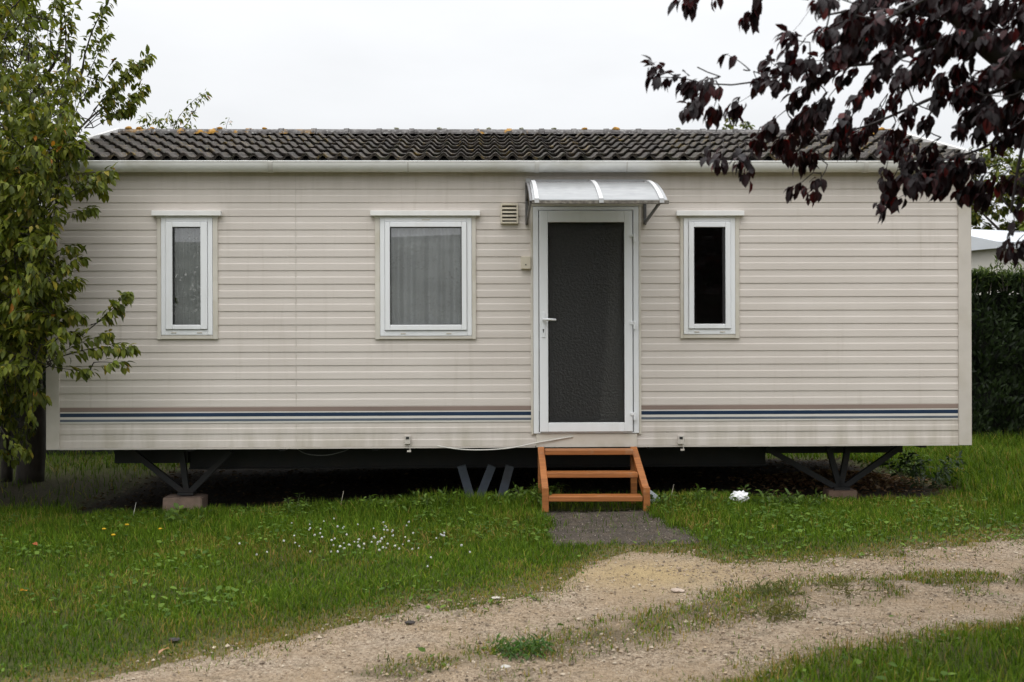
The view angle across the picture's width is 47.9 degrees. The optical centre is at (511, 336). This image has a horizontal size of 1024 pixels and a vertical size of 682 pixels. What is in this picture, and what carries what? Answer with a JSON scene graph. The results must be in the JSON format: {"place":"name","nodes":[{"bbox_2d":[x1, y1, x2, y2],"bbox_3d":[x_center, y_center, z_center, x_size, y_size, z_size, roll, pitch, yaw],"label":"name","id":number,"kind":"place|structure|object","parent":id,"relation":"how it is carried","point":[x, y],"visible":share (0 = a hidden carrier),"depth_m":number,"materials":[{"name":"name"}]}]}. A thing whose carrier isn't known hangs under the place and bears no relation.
{"place":"outdoors","nodes":[
{"label":"outdoors","id":0,"kind":"place"},
{"bbox_2d":[0,450,187,514],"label":"grass","id":1,"kind":"structure","parent":0,"point":[97,454],"depth_m":13.58,"materials":[{"name":"green plant"}]},
{"bbox_2d":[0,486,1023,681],"bbox_3d":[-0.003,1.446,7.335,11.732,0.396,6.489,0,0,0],"label":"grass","id":2,"kind":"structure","parent":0,"point":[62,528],"depth_m":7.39,"materials":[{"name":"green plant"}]},
{"bbox_2d":[729,490,748,501],"bbox_3d":[1.923,1.356,9.749,0.170,0.108,0.137,0,0,0],"label":"crumpled paper","id":3,"kind":"object","parent":2,"relation":"on","point":[741,494],"visible":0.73,"depth_m":9.71,"materials":[{"name":"white paper"}]},
{"bbox_2d":[0,453,1023,681],"bbox_3d":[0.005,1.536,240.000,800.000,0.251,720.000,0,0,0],"label":"ground","id":4,"kind":"structure","parent":0,"point":[47,483],"depth_m":10.51,"materials":[{"name":"green plant"}]},
{"bbox_2d":[0,312,114,454],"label":"shrub hedge","id":5,"kind":"object","parent":4,"relation":"on","point":[63,451],"depth_m":15.88,"materials":[{"name":"green plant"}]},
{"bbox_2d":[0,0,156,483],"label":"cherry tree","id":6,"kind":"object","parent":4,"relation":"on","point":[28,178],"visible":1,"depth_m":9.41,"materials":[{"name":"green plant"}]},
{"bbox_2d":[168,637,180,641],"bbox_3d":[-1.632,1.467,5.581,0.051,0.016,0.044,0,0,32],"label":"stone","id":7,"kind":"object","parent":4,"relation":"on","point":[173,639],"visible":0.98,"depth_m":5.57,"materials":[{"name":"grey stone"}]},
{"bbox_2d":[137,89,232,128],"bbox_3d":[-4.498,-0.860,15.310,1.505,4.944,0.967,0,0,41],"label":"young tree","id":8,"kind":"object","parent":4,"relation":"on","point":[144,120],"visible":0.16,"depth_m":15.28,"materials":[{"name":"green plant"}]},
{"bbox_2d":[162,493,207,512],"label":"concrete block","id":9,"kind":"structure","parent":4,"relation":"on","point":[199,500],"depth_m":10.21,"materials":[{"name":"grey concrete"}]},
{"bbox_2d":[154,503,217,524],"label":"weed","id":10,"kind":"object","parent":4,"relation":"on","point":[170,513],"visible":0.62,"depth_m":9.50,"materials":[{"name":"green plant"}]},
{"bbox_2d":[283,493,310,512],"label":"weed","id":11,"kind":"object","parent":4,"relation":"on","point":[289,504],"visible":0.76,"depth_m":9.75,"materials":[{"name":"green plant"}]},
{"bbox_2d":[363,490,421,512],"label":"weed","id":12,"kind":"object","parent":4,"relation":"on","point":[393,500],"visible":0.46,"depth_m":9.69,"materials":[{"name":"green plant"}]},
{"bbox_2d":[417,487,452,507],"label":"weed","id":13,"kind":"object","parent":4,"relation":"on","point":[432,499],"visible":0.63,"depth_m":9.65,"materials":[{"name":"green plant"}]},
{"bbox_2d":[488,488,534,508],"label":"weed","id":14,"kind":"object","parent":4,"relation":"on","point":[508,497],"visible":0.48,"depth_m":9.64,"materials":[{"name":"green plant"}]},
{"bbox_2d":[45,126,978,497],"bbox_3d":[-0.029,-0.329,11.579,8.089,3.718,5.086,0,0,-1],"label":"mobile home","id":15,"kind":"object","parent":4,"relation":"on","point":[509,300],"visible":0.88,"depth_m":9.99,"materials":[{"name":"plastic"}]},
{"bbox_2d":[151,211,221,338],"bbox_3d":[-2.796,-0.530,9.952,0.593,1.104,0.153,0,0,-1],"label":"window","id":16,"kind":"structure","parent":15,"relation":"in","point":[187,241],"depth_m":9.91,"materials":[{"name":"white plastic"}]},
{"bbox_2d":[370,211,479,338],"bbox_3d":[-0.749,-0.532,10.001,0.945,1.109,0.161,0,0,-1],"label":"window","id":17,"kind":"structure","parent":15,"relation":"in","point":[425,261],"depth_m":10.01,"materials":[{"name":"white plastic"}]},
{"bbox_2d":[539,211,635,431],"bbox_3d":[0.656,-0.135,9.969,0.836,1.914,0.132,0,0,-1],"label":"door","id":18,"kind":"structure","parent":15,"relation":"in","point":[586,323],"depth_m":9.99,"materials":[{"name":"white plastic"}]},
{"bbox_2d":[676,211,743,338],"bbox_3d":[1.721,-0.539,10.033,0.590,1.108,0.112,0,0,-1],"label":"window","id":19,"kind":"structure","parent":15,"relation":"in","point":[728,221],"depth_m":10.01,"materials":[{"name":"white plastic"}]},
{"bbox_2d":[0,489,1023,681],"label":"clover leaves","id":20,"kind":"object","parent":4,"relation":"on","point":[421,649],"visible":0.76,"depth_m":8.31,"materials":[{"name":"green plant"}]},
{"bbox_2d":[67,457,973,512],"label":"leaf litter","id":21,"kind":"object","parent":4,"relation":"on","point":[420,473],"visible":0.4,"depth_m":11.73,"materials":[{"name":"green plant"}]},
{"bbox_2d":[485,631,557,662],"bbox_3d":[0.057,1.421,5.210,0.337,0.158,0.292,0,0,-31],"label":"weed","id":22,"kind":"object","parent":4,"relation":"on","point":[517,646],"visible":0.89,"depth_m":5.18,"materials":[{"name":"green plant"}]},
{"bbox_2d":[504,478,570,509],"bbox_3d":[0.217,1.354,9.736,0.563,0.268,0.538,0,0,0],"label":"weed","id":23,"kind":"object","parent":4,"relation":"on","point":[537,488],"visible":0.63,"depth_m":9.71,"materials":[{"name":"green plant"}]},
{"bbox_2d":[538,446,649,511],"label":"wooden steps","id":24,"kind":"structure","parent":4,"relation":"on","point":[635,472],"depth_m":9.57,"materials":[{"name":"orange wood"}]},
{"bbox_2d":[540,510,698,546],"bbox_3d":[0.744,1.453,8.730,1.230,0.082,1.980,0,0,0],"label":"asphalt pad","id":25,"kind":"object","parent":4,"relation":"on","point":[652,524],"visible":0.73,"depth_m":8.51,"materials":[{"name":"grey asphalt"}]},
{"bbox_2d":[547,508,702,544],"bbox_3d":[0.747,1.423,8.749,1.172,0.035,1.752,0,0,0],"label":"grit","id":26,"kind":"object","parent":25,"relation":"on","point":[566,517],"visible":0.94,"depth_m":8.61,"materials":[{"name":"gravel"}]},
{"bbox_2d":[650,490,659,505],"bbox_3d":[1.181,1.342,9.654,0.140,0.200,0.009,0,-18,-9],"label":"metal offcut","id":27,"kind":"object","parent":4,"relation":"on","point":[653,493],"visible":0.14,"depth_m":9.65,"materials":[{"name":"silver metal"}]},
{"bbox_2d":[650,483,705,505],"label":"weed","id":28,"kind":"object","parent":4,"relation":"on","point":[665,497],"visible":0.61,"depth_m":9.49,"materials":[{"name":"green plant"}]},
{"bbox_2d":[691,487,733,504],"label":"weed","id":29,"kind":"object","parent":4,"relation":"on","point":[711,496],"visible":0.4,"depth_m":9.64,"materials":[{"name":"green plant"}]},
{"bbox_2d":[721,118,754,129],"bbox_3d":[5.275,-2.072,30.430,3.139,7.355,3.668,0,0,0],"label":"background tree","id":30,"kind":"object","parent":4,"relation":"on","point":[729,126],"visible":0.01,"depth_m":30.11,"materials":[{"name":"green plant"}]},
{"bbox_2d":[711,483,793,506],"bbox_3d":[2.053,1.389,9.749,0.653,0.253,0.718,0,0,-19],"label":"weed","id":31,"kind":"object","parent":4,"relation":"on","point":[790,499],"visible":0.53,"depth_m":9.73,"materials":[{"name":"green plant"}]},
{"bbox_2d":[737,593,806,622],"bbox_3d":[1.318,1.397,5.835,0.342,0.148,0.322,0,0,-36],"label":"weed","id":32,"kind":"object","parent":4,"relation":"on","point":[777,610],"visible":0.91,"depth_m":5.81,"materials":[{"name":"green plant"}]},
{"bbox_2d":[744,576,812,599],"bbox_3d":[1.444,1.401,6.309,0.375,0.154,0.331,0,0,10],"label":"weed","id":33,"kind":"object","parent":4,"relation":"on","point":[764,587],"visible":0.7,"depth_m":6.29,"materials":[{"name":"green plant"}]},
{"bbox_2d":[769,488,830,507],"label":"weed","id":34,"kind":"object","parent":4,"relation":"on","point":[801,497],"visible":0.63,"depth_m":9.74,"materials":[{"name":"green plant"}]},
{"bbox_2d":[675,469,958,496],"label":"leaf litter","id":35,"kind":"object","parent":4,"relation":"on","point":[826,473],"visible":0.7,"depth_m":11.07,"materials":[{"name":"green plant"}]},
{"bbox_2d":[641,0,1023,268],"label":"purple plum tree","id":36,"kind":"object","parent":4,"relation":"on","point":[861,36],"visible":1,"depth_m":4.27,"materials":[{"name":"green plant"}]},
{"bbox_2d":[823,488,857,497],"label":"concrete block","id":37,"kind":"structure","parent":4,"relation":"on","point":[838,493],"depth_m":10.36,"materials":[{"name":"grey concrete"}]},
{"bbox_2d":[808,570,876,597],"bbox_3d":[1.845,1.409,6.413,0.385,0.168,0.439,0,0,0],"label":"weed","id":38,"kind":"object","parent":4,"relation":"on","point":[842,583],"visible":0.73,"depth_m":6.39,"materials":[{"name":"green plant"}]},
{"bbox_2d":[853,450,935,474],"bbox_3d":[3.994,1.323,11.872,0.787,0.280,0.720,0,0,-26],"label":"weed","id":39,"kind":"object","parent":4,"relation":"on","point":[904,468],"visible":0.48,"depth_m":11.90,"materials":[{"name":"green plant"}]},
{"bbox_2d":[880,447,968,488],"bbox_3d":[3.830,1.227,10.857,0.774,0.410,0.790,0,0,-43],"label":"weed","id":40,"kind":"object","parent":4,"relation":"on","point":[913,471],"visible":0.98,"depth_m":10.79,"materials":[{"name":"green plant"}]},
{"bbox_2d":[835,428,1023,505],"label":"grass","id":41,"kind":"structure","parent":4,"relation":"on","point":[1008,455],"depth_m":12.45,"materials":[{"name":"green plant"}]},
{"bbox_2d":[968,141,1023,230],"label":"background tree","id":42,"kind":"object","parent":4,"relation":"on","point":[976,220],"visible":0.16,"depth_m":26.22,"materials":[{"name":"green plant"}]},
{"bbox_2d":[971,229,1023,294],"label":"mobile home","id":43,"kind":"object","parent":4,"relation":"on","point":[985,244],"visible":0.04,"depth_m":21.18,"materials":[{"name":"paint"}]},
{"bbox_2d":[971,269,1023,438],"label":"conifer hedge","id":44,"kind":"object","parent":4,"relation":"on","point":[997,317],"visible":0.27,"depth_m":16.44,"materials":[{"name":"green plant"}]},
{"bbox_2d":[971,254,1023,293],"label":"conifer sprays","id":45,"kind":"object","parent":44,"relation":"on","point":[1004,272],"visible":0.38,"depth_m":16.38,"materials":[{"name":"green plant"}]},
{"bbox_2d":[0,0,1023,229],"label":"sky","id":46,"kind":"structure","parent":0,"point":[270,64],"materials":[{"name":"white"}]},
{"bbox_2d":[51,533,1023,681],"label":"gravel track","id":47,"kind":"structure","parent":0,"point":[607,671],"depth_m":5.69,"materials":[{"name":"beige gravel"}]},
{"bbox_2d":[405,620,414,623],"bbox_3d":[-0.519,1.448,5.843,0.050,0.018,0.042,0,0,15],"label":"stone","id":48,"kind":"object","parent":47,"relation":"on","point":[410,622],"visible":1,"depth_m":5.83,"materials":[{"name":"grey stone"}]},
{"bbox_2d":[670,588,683,592],"bbox_3d":[0.926,1.422,6.460,0.077,0.022,0.060,0,0,-3],"label":"stone","id":49,"kind":"object","parent":47,"relation":"on","point":[678,590],"visible":1,"depth_m":6.44,"materials":[{"name":"white stone"}]},
{"bbox_2d":[106,444,997,467],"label":"grass","id":50,"kind":"structure","parent":0,"point":[809,455],"depth_m":14.25,"materials":[{"name":"green plant"}]}
]}

